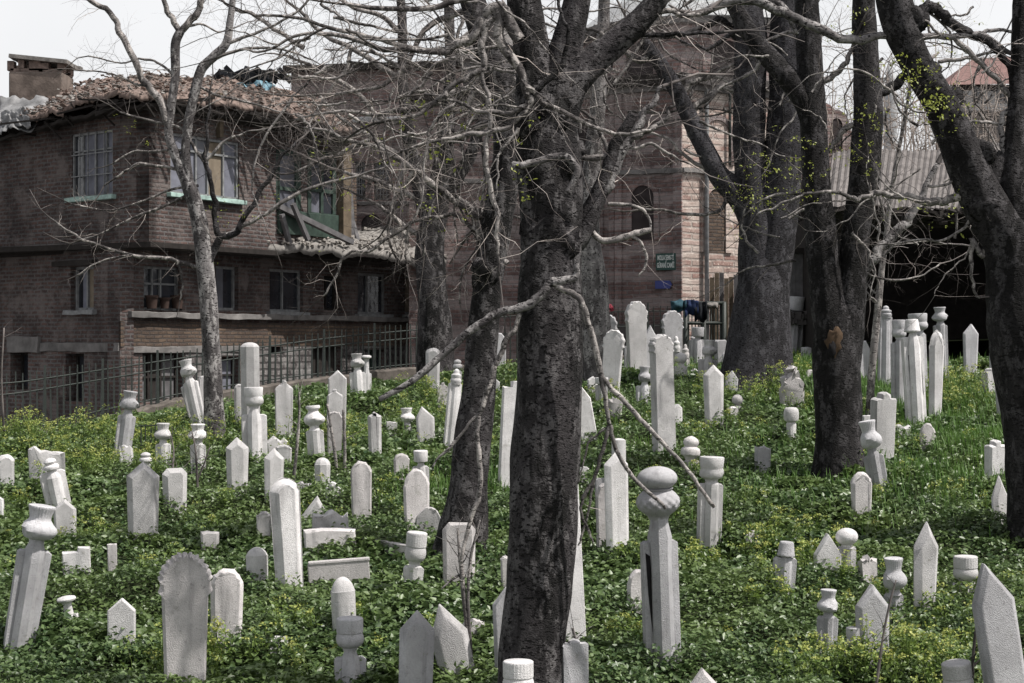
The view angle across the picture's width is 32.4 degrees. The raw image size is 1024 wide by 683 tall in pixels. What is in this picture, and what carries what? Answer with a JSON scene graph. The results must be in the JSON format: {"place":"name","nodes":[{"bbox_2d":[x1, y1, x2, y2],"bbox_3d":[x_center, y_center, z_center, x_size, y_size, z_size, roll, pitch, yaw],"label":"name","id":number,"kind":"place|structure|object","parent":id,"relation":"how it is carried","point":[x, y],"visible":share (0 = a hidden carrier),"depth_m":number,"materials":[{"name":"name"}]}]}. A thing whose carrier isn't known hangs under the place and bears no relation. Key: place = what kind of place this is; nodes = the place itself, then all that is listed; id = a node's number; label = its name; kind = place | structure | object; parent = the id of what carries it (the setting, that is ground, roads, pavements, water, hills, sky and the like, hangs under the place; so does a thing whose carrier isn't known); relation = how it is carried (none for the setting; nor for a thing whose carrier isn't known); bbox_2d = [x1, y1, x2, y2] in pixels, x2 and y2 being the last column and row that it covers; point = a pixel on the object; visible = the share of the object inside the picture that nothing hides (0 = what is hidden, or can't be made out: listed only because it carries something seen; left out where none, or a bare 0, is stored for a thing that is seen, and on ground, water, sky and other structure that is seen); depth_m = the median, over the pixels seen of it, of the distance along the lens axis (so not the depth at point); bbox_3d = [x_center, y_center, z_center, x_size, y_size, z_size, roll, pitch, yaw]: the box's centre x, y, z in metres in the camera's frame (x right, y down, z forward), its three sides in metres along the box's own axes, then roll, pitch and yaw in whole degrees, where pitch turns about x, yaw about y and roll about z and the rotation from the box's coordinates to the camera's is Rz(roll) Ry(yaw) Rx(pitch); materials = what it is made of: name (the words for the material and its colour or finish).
{"place":"outdoors","nodes":[
{"label":"outdoors","id":0,"kind":"place"},
{"bbox_2d":[283,31,514,257],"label":"building","id":1,"kind":"structure","parent":0,"point":[361,217],"depth_m":54.50,"materials":[{"name":"brown brick"}]},
{"bbox_2d":[0,0,1012,150],"label":"sky","id":2,"kind":"structure","parent":0,"point":[40,28],"materials":[{"name":"white"}]},
{"bbox_2d":[0,358,1023,682],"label":"ground","id":3,"kind":"structure","parent":0,"point":[382,552],"depth_m":17.34,"materials":[{"name":"green plant"}]},
{"bbox_2d":[2,503,56,655],"bbox_3d":[-3.936,2.107,14.296,0.296,1.564,0.279,10,-1,-24],"label":"turban gravestone","id":4,"kind":"object","parent":3,"relation":"on","point":[31,570],"visible":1,"depth_m":14.24,"materials":[{"name":"grey stone"}]},
{"bbox_2d":[28,446,64,485],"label":"broken gravestone","id":5,"kind":"object","parent":3,"relation":"on","point":[35,453],"visible":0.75,"depth_m":21.01,"materials":[{"name":"stone"}]},
{"bbox_2d":[39,458,70,506],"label":"turban gravestone","id":6,"kind":"object","parent":3,"relation":"on","point":[54,485],"visible":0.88,"depth_m":19.30,"materials":[{"name":"stone"}]},
{"bbox_2d":[53,499,76,536],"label":"pointed gravestone","id":7,"kind":"object","parent":3,"relation":"on","point":[64,511],"visible":0.46,"depth_m":18.47,"materials":[{"name":"stone"}]},
{"bbox_2d":[62,546,90,575],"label":"stepped gravestone","id":8,"kind":"object","parent":3,"relation":"on","point":[80,557],"visible":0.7,"depth_m":16.82,"materials":[{"name":"stone"}]},
{"bbox_2d":[107,598,135,654],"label":"pointed gravestone","id":9,"kind":"object","parent":3,"relation":"on","point":[121,612],"visible":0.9,"depth_m":14.07,"materials":[{"name":"stone"}]},
{"bbox_2d":[113,390,138,458],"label":"turban gravestone","id":10,"kind":"object","parent":3,"relation":"on","point":[126,419],"visible":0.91,"depth_m":22.60,"materials":[{"name":"grey stone"}]},
{"bbox_2d":[126,462,158,545],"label":"pointed gravestone","id":11,"kind":"object","parent":3,"relation":"on","point":[142,496],"visible":0.66,"depth_m":17.66,"materials":[{"name":"stone"}]},
{"bbox_2d":[162,468,186,515],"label":"flat top gravestone","id":12,"kind":"object","parent":3,"relation":"on","point":[174,483],"visible":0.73,"depth_m":19.36,"materials":[{"name":"stone"}]},
{"bbox_2d":[158,552,212,682],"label":"scalloped gravestone","id":13,"kind":"object","parent":3,"relation":"on","point":[185,590],"visible":1,"depth_m":12.78,"materials":[{"name":"stone"}]},
{"bbox_2d":[179,359,203,423],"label":"turban gravestone","id":14,"kind":"object","parent":3,"relation":"on","point":[188,370],"visible":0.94,"depth_m":25.26,"materials":[{"name":"stone"}]},
{"bbox_2d":[28,0,419,440],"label":"plane tree","id":15,"kind":"object","parent":3,"relation":"on","point":[205,251],"visible":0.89,"depth_m":24.36,"materials":[{"name":"grey plant"}]},
{"bbox_2d":[210,568,243,650],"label":"arched gravestone","id":16,"kind":"object","parent":3,"relation":"on","point":[226,593],"visible":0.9,"depth_m":14.12,"materials":[{"name":"stone"}]},
{"bbox_2d":[226,437,248,498],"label":"pointed gravestone","id":17,"kind":"object","parent":3,"relation":"on","point":[237,451],"visible":0.58,"depth_m":20.36,"materials":[{"name":"stone"}]},
{"bbox_2d":[240,342,259,415],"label":"pillar gravestone","id":18,"kind":"object","parent":3,"relation":"on","point":[249,359],"visible":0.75,"depth_m":23.39,"materials":[{"name":"stone"}]},
{"bbox_2d":[39,364,463,432],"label":"retaining wall","id":19,"kind":"structure","parent":3,"relation":"on","point":[387,373],"depth_m":30.91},
{"bbox_2d":[0,322,417,430],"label":"iron railing","id":20,"kind":"object","parent":19,"relation":"on","point":[157,394],"visible":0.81,"depth_m":29.22,"materials":[{"name":"black metal"}]},
{"bbox_2d":[241,387,267,463],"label":"turban gravestone","id":21,"kind":"object","parent":3,"relation":"on","point":[254,427],"visible":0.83,"depth_m":22.10,"materials":[{"name":"stone"}]},
{"bbox_2d":[246,547,267,586],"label":"gravestone","id":22,"kind":"object","parent":3,"relation":"on","point":[256,559],"visible":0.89,"depth_m":16.14,"materials":[{"name":"stone"}]},
{"bbox_2d":[264,448,283,503],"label":"pointed gravestone","id":23,"kind":"object","parent":3,"relation":"on","point":[273,465],"visible":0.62,"depth_m":19.82,"materials":[{"name":"stone"}]},
{"bbox_2d":[275,380,292,442],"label":"finial gravestone","id":24,"kind":"object","parent":3,"relation":"on","point":[283,398],"visible":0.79,"depth_m":24.30,"materials":[{"name":"stone"}]},
{"bbox_2d":[269,478,302,598],"bbox_3d":[-2.031,1.938,15.999,0.289,1.402,0.102,-3,0,-26],"label":"arched gravestone","id":25,"kind":"object","parent":3,"relation":"on","point":[284,499],"visible":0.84,"depth_m":15.96,"materials":[{"name":"stone"}]},
{"bbox_2d":[304,405,324,456],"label":"turban gravestone","id":26,"kind":"object","parent":3,"relation":"on","point":[314,419],"visible":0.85,"depth_m":22.25,"materials":[{"name":"stone"}]},
{"bbox_2d":[303,527,355,557],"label":"stone block","id":27,"kind":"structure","parent":3,"relation":"on","point":[314,537],"depth_m":17.13,"materials":[{"name":"stone"}]},
{"bbox_2d":[307,557,369,585],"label":"grave kerb","id":28,"kind":"structure","parent":3,"relation":"on","point":[353,568],"depth_m":16.25,"materials":[{"name":"stone"}]},
{"bbox_2d":[331,577,355,640],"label":"pillar gravestone","id":29,"kind":"object","parent":3,"relation":"on","point":[343,601],"visible":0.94,"depth_m":14.29,"materials":[{"name":"stone"}]},
{"bbox_2d":[334,616,366,682],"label":"turban gravestone","id":30,"kind":"object","parent":3,"relation":"on","point":[349,639],"visible":1,"depth_m":12.98,"materials":[{"name":"grey stone"}]},
{"bbox_2d":[187,0,517,555],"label":"plane tree","id":31,"kind":"object","parent":3,"relation":"on","point":[481,346],"visible":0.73,"depth_m":16.90,"materials":[{"name":"grey plant"}]},
{"bbox_2d":[351,461,371,525],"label":"arched gravestone","id":32,"kind":"object","parent":3,"relation":"on","point":[361,487],"visible":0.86,"depth_m":18.57,"materials":[{"name":"stone"}]},
{"bbox_2d":[175,0,558,375],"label":"plane tree","id":33,"kind":"object","parent":3,"relation":"on","point":[434,322],"visible":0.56,"depth_m":31.40,"materials":[{"name":"grey plant"}]},
{"bbox_2d":[403,531,426,585],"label":"turban gravestone","id":34,"kind":"object","parent":3,"relation":"on","point":[415,549],"visible":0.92,"depth_m":15.84,"materials":[{"name":"stone"}]},
{"bbox_2d":[403,468,429,529],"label":"arched gravestone","id":35,"kind":"object","parent":3,"relation":"on","point":[416,492],"visible":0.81,"depth_m":18.12,"materials":[{"name":"stone"}]},
{"bbox_2d":[399,610,434,682],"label":"pointed gravestone","id":36,"kind":"object","parent":3,"relation":"on","point":[416,643],"visible":1,"depth_m":12.57,"materials":[{"name":"grey stone"}]},
{"bbox_2d":[443,369,461,452],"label":"turban gravestone","id":37,"kind":"object","parent":3,"relation":"on","point":[454,395],"visible":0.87,"depth_m":22.98,"materials":[{"name":"stone"}]},
{"bbox_2d":[433,604,473,679],"bbox_3d":[-0.417,2.414,13.146,0.281,0.951,0.096,-13,3,-16],"label":"pointed gravestone","id":38,"kind":"object","parent":3,"relation":"on","point":[452,645],"visible":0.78,"depth_m":13.10,"materials":[{"name":"stone"}]},
{"bbox_2d":[111,0,804,682],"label":"plane tree","id":39,"kind":"object","parent":3,"relation":"on","point":[561,72],"visible":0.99,"depth_m":12.21,"materials":[{"name":"brown plant"}]},
{"bbox_2d":[442,522,474,586],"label":"flat top gravestone","id":40,"kind":"object","parent":3,"relation":"on","point":[450,557],"visible":0.49,"depth_m":15.87,"materials":[{"name":"stone"}]},
{"bbox_2d":[0,348,1004,591],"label":"grass","id":41,"kind":"structure","parent":3,"relation":"on","point":[886,388],"depth_m":21.35,"materials":[{"name":"green plant"}]},
{"bbox_2d":[498,381,516,492],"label":"stepped gravestone","id":42,"kind":"object","parent":3,"relation":"on","point":[508,408],"visible":0.58,"depth_m":20.28,"materials":[{"name":"stone"}]},
{"bbox_2d":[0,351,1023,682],"bbox_3d":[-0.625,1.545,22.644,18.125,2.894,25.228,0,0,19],"label":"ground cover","id":43,"kind":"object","parent":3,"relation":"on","point":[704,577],"visible":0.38,"depth_m":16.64,"materials":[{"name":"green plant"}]},
{"bbox_2d":[434,505,488,655],"bbox_3d":[-0.378,1.814,13.171,0.424,1.271,0.418,0,0,0],"label":"sapling","id":44,"kind":"object","parent":43,"relation":"on","point":[465,595],"visible":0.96,"depth_m":13.19,"materials":[{"name":"brown plant"}]},
{"bbox_2d":[865,59,915,414],"bbox_3d":[5.177,-1.415,24.027,1.259,4.985,0.868,0,0,28],"label":"sapling","id":45,"kind":"object","parent":43,"relation":"on","point":[874,347],"visible":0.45,"depth_m":24.07,"materials":[{"name":"grey plant"}]},
{"bbox_2d":[0,353,1023,682],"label":"flowering weeds","id":46,"kind":"object","parent":3,"relation":"on","point":[862,649],"visible":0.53,"depth_m":16.53,"materials":[{"name":"green plant"}]},
{"bbox_2d":[502,658,533,682],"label":"turban gravestone","id":47,"kind":"object","parent":3,"relation":"on","point":[518,670],"visible":1,"depth_m":11.62,"materials":[{"name":"stone"}]},
{"bbox_2d":[562,638,588,682],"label":"shouldered gravestone","id":48,"kind":"object","parent":3,"relation":"on","point":[575,665],"visible":1,"depth_m":12.32,"materials":[{"name":"grey stone"}]},
{"bbox_2d":[566,486,585,639],"bbox_3d":[0.457,1.904,13.712,0.211,1.779,0.080,-3,-2,-19],"label":"pointed gravestone","id":49,"kind":"object","parent":3,"relation":"on","point":[577,608],"visible":0.07,"depth_m":13.69,"materials":[{"name":"stone"}]},
{"bbox_2d":[595,483,605,546],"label":"arched gravestone","id":50,"kind":"object","parent":3,"relation":"on","point":[600,514],"visible":0.44,"depth_m":16.92,"materials":[{"name":"stone"}]},
{"bbox_2d":[602,330,624,397],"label":"scalloped gravestone","id":51,"kind":"object","parent":3,"relation":"on","point":[613,346],"visible":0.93,"depth_m":27.16,"materials":[{"name":"stone"}]},
{"bbox_2d":[604,453,628,558],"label":"pointed gravestone","id":52,"kind":"object","parent":3,"relation":"on","point":[616,498],"visible":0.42,"depth_m":16.58,"materials":[{"name":"stone"}]},
{"bbox_2d":[581,0,689,388],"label":"plane tree","id":53,"kind":"object","parent":3,"relation":"on","point":[594,285],"visible":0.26,"depth_m":28.83,"materials":[{"name":"grey plant"}]},
{"bbox_2d":[624,301,647,370],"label":"scalloped gravestone","id":54,"kind":"object","parent":3,"relation":"on","point":[636,314],"visible":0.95,"depth_m":30.64,"materials":[{"name":"stone"}]},
{"bbox_2d":[635,466,680,667],"bbox_3d":[1.119,1.879,13.220,0.336,1.891,0.333,-3,3,-14],"label":"turban gravestone","id":55,"kind":"object","parent":3,"relation":"on","point":[660,587],"visible":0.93,"depth_m":13.14,"materials":[{"name":"grey stone"}]},
{"bbox_2d":[648,334,675,460],"bbox_3d":[1.862,0.875,21.593,0.314,1.937,0.152,-2,1,-26],"label":"scalloped gravestone","id":56,"kind":"object","parent":3,"relation":"on","point":[661,350],"visible":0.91,"depth_m":21.53,"materials":[{"name":"stone"}]},
{"bbox_2d":[450,0,917,391],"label":"plane tree","id":57,"kind":"object","parent":3,"relation":"on","point":[759,335],"visible":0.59,"depth_m":27.75,"materials":[{"name":"grey plant"}]},
{"bbox_2d":[696,456,723,556],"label":"turban gravestone","id":58,"kind":"object","parent":3,"relation":"on","point":[709,517],"visible":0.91,"depth_m":16.94,"materials":[{"name":"stone"}]},
{"bbox_2d":[703,365,723,425],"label":"pointed gravestone","id":59,"kind":"object","parent":3,"relation":"on","point":[713,381],"visible":0.61,"depth_m":24.02,"materials":[{"name":"stone"}]},
{"bbox_2d":[705,273,737,339],"bbox_3d":[4.629,-0.544,38.050,0.924,1.885,0.130,0,0,0],"label":"plank fence","id":60,"kind":"object","parent":3,"relation":"on","point":[724,293],"visible":0.33,"depth_m":37.98,"materials":[{"name":"brown wood"}]},
{"bbox_2d":[773,541,796,593],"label":"turban gravestone","id":61,"kind":"object","parent":3,"relation":"on","point":[785,560],"visible":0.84,"depth_m":15.05,"materials":[{"name":"grey stone"}]},
{"bbox_2d":[779,365,804,409],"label":"finial gravestone","id":62,"kind":"object","parent":3,"relation":"on","point":[791,380],"visible":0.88,"depth_m":25.71,"materials":[{"name":"stone"}]},
{"bbox_2d":[790,248,803,346],"bbox_3d":[5.754,-0.639,33.430,1.247,2.283,0.180,0,0,0],"label":"board panel","id":63,"kind":"object","parent":3,"relation":"on","point":[796,284],"visible":0.1,"depth_m":33.48,"materials":[{"name":"brown wood"}]},
{"bbox_2d":[650,0,973,480],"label":"plane tree","id":64,"kind":"object","parent":3,"relation":"on","point":[837,287],"visible":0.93,"depth_m":20.11,"materials":[{"name":"brown plant"}]},
{"bbox_2d":[816,588,837,653],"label":"turban gravestone","id":65,"kind":"object","parent":3,"relation":"on","point":[827,621],"visible":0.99,"depth_m":13.46,"materials":[{"name":"grey stone"}]},
{"bbox_2d":[813,533,840,582],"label":"pointed gravestone","id":66,"kind":"object","parent":3,"relation":"on","point":[827,548],"visible":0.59,"depth_m":15.61,"materials":[{"name":"stone"}]},
{"bbox_2d":[668,0,1023,548],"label":"plane tree","id":67,"kind":"object","parent":3,"relation":"on","point":[986,179],"visible":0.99,"depth_m":16.69,"materials":[{"name":"black plant"}]},
{"bbox_2d":[835,528,857,582],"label":"turban gravestone","id":68,"kind":"object","parent":3,"relation":"on","point":[846,538],"visible":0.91,"depth_m":15.65,"materials":[{"name":"stone"}]},
{"bbox_2d":[850,472,871,520],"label":"arched gravestone","id":69,"kind":"object","parent":3,"relation":"on","point":[861,490],"visible":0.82,"depth_m":17.91,"materials":[{"name":"stone"}]},
{"bbox_2d":[855,584,888,669],"bbox_3d":[2.650,2.298,12.901,0.259,1.040,0.081,-1,-1,-12],"label":"pointed gravestone","id":70,"kind":"object","parent":3,"relation":"on","point":[870,601],"visible":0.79,"depth_m":12.87,"materials":[{"name":"grey stone"}]},
{"bbox_2d":[858,419,888,493],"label":"turban gravestone","id":71,"kind":"object","parent":3,"relation":"on","point":[873,459],"visible":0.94,"depth_m":19.05,"materials":[{"name":"grey stone"}]},
{"bbox_2d":[870,392,896,466],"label":"shouldered gravestone","id":72,"kind":"object","parent":3,"relation":"on","point":[883,409],"visible":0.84,"depth_m":20.66,"materials":[{"name":"stone"}]},
{"bbox_2d":[877,306,891,385],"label":"turban gravestone","id":73,"kind":"object","parent":3,"relation":"on","point":[884,355],"visible":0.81,"depth_m":27.64,"materials":[{"name":"grey stone"}]},
{"bbox_2d":[883,556,906,622],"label":"turban gravestone","id":74,"kind":"object","parent":3,"relation":"on","point":[893,571],"visible":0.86,"depth_m":14.48,"materials":[{"name":"grey stone"}]},
{"bbox_2d":[890,320,906,403],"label":"turban gravestone","id":75,"kind":"object","parent":3,"relation":"on","point":[897,389],"visible":0.63,"depth_m":25.07,"materials":[{"name":"grey stone"}]},
{"bbox_2d":[900,319,926,425],"bbox_3d":[5.480,0.593,23.976,0.364,1.802,0.241,0,0,16],"label":"turban gravestone","id":76,"kind":"object","parent":3,"relation":"on","point":[912,356],"visible":0.88,"depth_m":23.90,"materials":[{"name":"stone"}]},
{"bbox_2d":[913,521,937,614],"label":"pointed gravestone","id":77,"kind":"object","parent":3,"relation":"on","point":[925,561],"visible":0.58,"depth_m":14.81,"materials":[{"name":"stone"}]},
{"bbox_2d":[929,330,944,415],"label":"arched gravestone","id":78,"kind":"object","parent":3,"relation":"on","point":[936,354],"visible":0.8,"depth_m":24.27,"materials":[{"name":"stone"}]},
{"bbox_2d":[941,659,973,682],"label":"turban gravestone","id":79,"kind":"object","parent":3,"relation":"on","point":[956,670],"visible":1,"depth_m":11.91,"materials":[{"name":"stone"}]},
{"bbox_2d":[952,555,977,595],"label":"turban gravestone","id":80,"kind":"object","parent":3,"relation":"on","point":[965,567],"visible":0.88,"depth_m":15.17,"materials":[{"name":"stone"}]},
{"bbox_2d":[963,324,977,372],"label":"pointed gravestone","id":81,"kind":"object","parent":3,"relation":"on","point":[970,344],"visible":0.61,"depth_m":28.44,"materials":[{"name":"grey stone"}]},
{"bbox_2d":[984,439,1004,479],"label":"shouldered gravestone","id":82,"kind":"object","parent":3,"relation":"on","point":[994,452],"visible":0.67,"depth_m":19.50,"materials":[{"name":"stone"}]},
{"bbox_2d":[972,563,1023,682],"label":"pointed gravestone","id":83,"kind":"object","parent":3,"relation":"on","point":[997,632],"visible":1,"depth_m":11.84,"materials":[{"name":"grey stone"}]},
{"bbox_2d":[409,0,801,366],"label":"mosque","id":84,"kind":"structure","parent":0,"point":[690,243],"depth_m":42.65,"materials":[{"name":"brown brick"}]},
{"label":"street","id":85,"kind":"structure","parent":0,"visible":0},
{"bbox_2d":[0,54,447,429],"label":"brick house","id":86,"kind":"structure","parent":85,"relation":"on","point":[104,312],"depth_m":39.04,"materials":[{"name":"brown brick"}]},
{"bbox_2d":[0,95,56,134],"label":"plastic sheet","id":87,"kind":"object","parent":86,"relation":"on","point":[14,102],"visible":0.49,"depth_m":39.87,"materials":[{"name":"white plastic"}]},
{"bbox_2d":[62,266,96,314],"bbox_3d":[-9.238,-1.094,37.925,1.089,1.051,0.330,0,0,41],"label":"window","id":88,"kind":"structure","parent":86,"relation":"in","point":[85,292],"depth_m":38.08,"materials":[{"name":"grey glass"}]},
{"bbox_2d":[64,129,115,202],"bbox_3d":[-8.994,-3.741,37.641,1.712,1.486,0.247,0,0,41],"label":"window","id":89,"kind":"structure","parent":86,"relation":"in","point":[91,150],"depth_m":37.72,"materials":[{"name":"grey glass"}]},
{"bbox_2d":[142,353,176,401],"bbox_3d":[-7.755,0.772,38.292,0.062,1.059,1.344,0,0,30],"label":"window","id":90,"kind":"structure","parent":86,"relation":"in","point":[147,355],"depth_m":38.38,"materials":[{"name":"grey wood"}]},
{"bbox_2d":[144,266,177,310],"bbox_3d":[-7.704,-1.154,38.261,0.062,0.954,1.240,0,0,30],"label":"window","id":91,"kind":"structure","parent":86,"relation":"in","point":[168,286],"depth_m":38.30,"materials":[{"name":"black glass"}]},
{"bbox_2d":[167,133,246,204],"bbox_3d":[-6.632,-3.725,38.161,0.245,1.397,2.531,0,0,30],"label":"window","id":92,"kind":"structure","parent":86,"relation":"in","point":[220,162],"depth_m":38.55,"materials":[{"name":"grey glass"}]},
{"bbox_2d":[216,266,233,309],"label":"window","id":93,"kind":"structure","parent":86,"relation":"in","point":[224,275],"depth_m":40.24,"materials":[{"name":"grey glass"}]},
{"bbox_2d":[213,65,291,83],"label":"roof rubbish","id":94,"kind":"object","parent":86,"relation":"on","point":[218,73],"visible":0.63,"depth_m":43.27,"materials":[{"name":"black fabric"}]},
{"bbox_2d":[266,269,309,315],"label":"window","id":95,"kind":"structure","parent":86,"relation":"in","point":[284,295],"depth_m":42.10,"materials":[{"name":"black glass"}]},
{"bbox_2d":[276,149,300,210],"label":"window","id":96,"kind":"structure","parent":86,"relation":"in","point":[283,194],"depth_m":40.75,"materials":[{"name":"grey glass"}]},
{"bbox_2d":[307,148,335,214],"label":"window","id":97,"kind":"structure","parent":86,"relation":"in","point":[312,207],"depth_m":41.79,"materials":[{"name":"grey glass"}]},
{"bbox_2d":[355,273,393,316],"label":"window","id":98,"kind":"structure","parent":86,"relation":"in","point":[371,293],"depth_m":45.25,"materials":[{"name":"grey glass"}]},
{"bbox_2d":[795,142,1000,363],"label":"shed","id":99,"kind":"structure","parent":85,"relation":"on","point":[963,315],"depth_m":36.00,"materials":[{"name":"grey wood"}]},
{"bbox_2d":[823,8,1008,155],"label":"bare trees","id":100,"kind":"object","parent":85,"relation":"on","point":[913,128],"visible":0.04,"depth_m":49.63,"materials":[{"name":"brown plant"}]},
{"bbox_2d":[915,57,1010,142],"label":"distant house","id":101,"kind":"structure","parent":85,"relation":"on","point":[967,74],"depth_m":75.15,"materials":[{"name":"concrete"}]},
{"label":"retaining wall","id":102,"kind":"object","parent":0,"visible":0},
{"bbox_2d":[683,301,726,356],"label":"iron gate","id":103,"kind":"structure","parent":102,"relation":"on","point":[722,322],"depth_m":34.29,"materials":[{"name":"black metal"}]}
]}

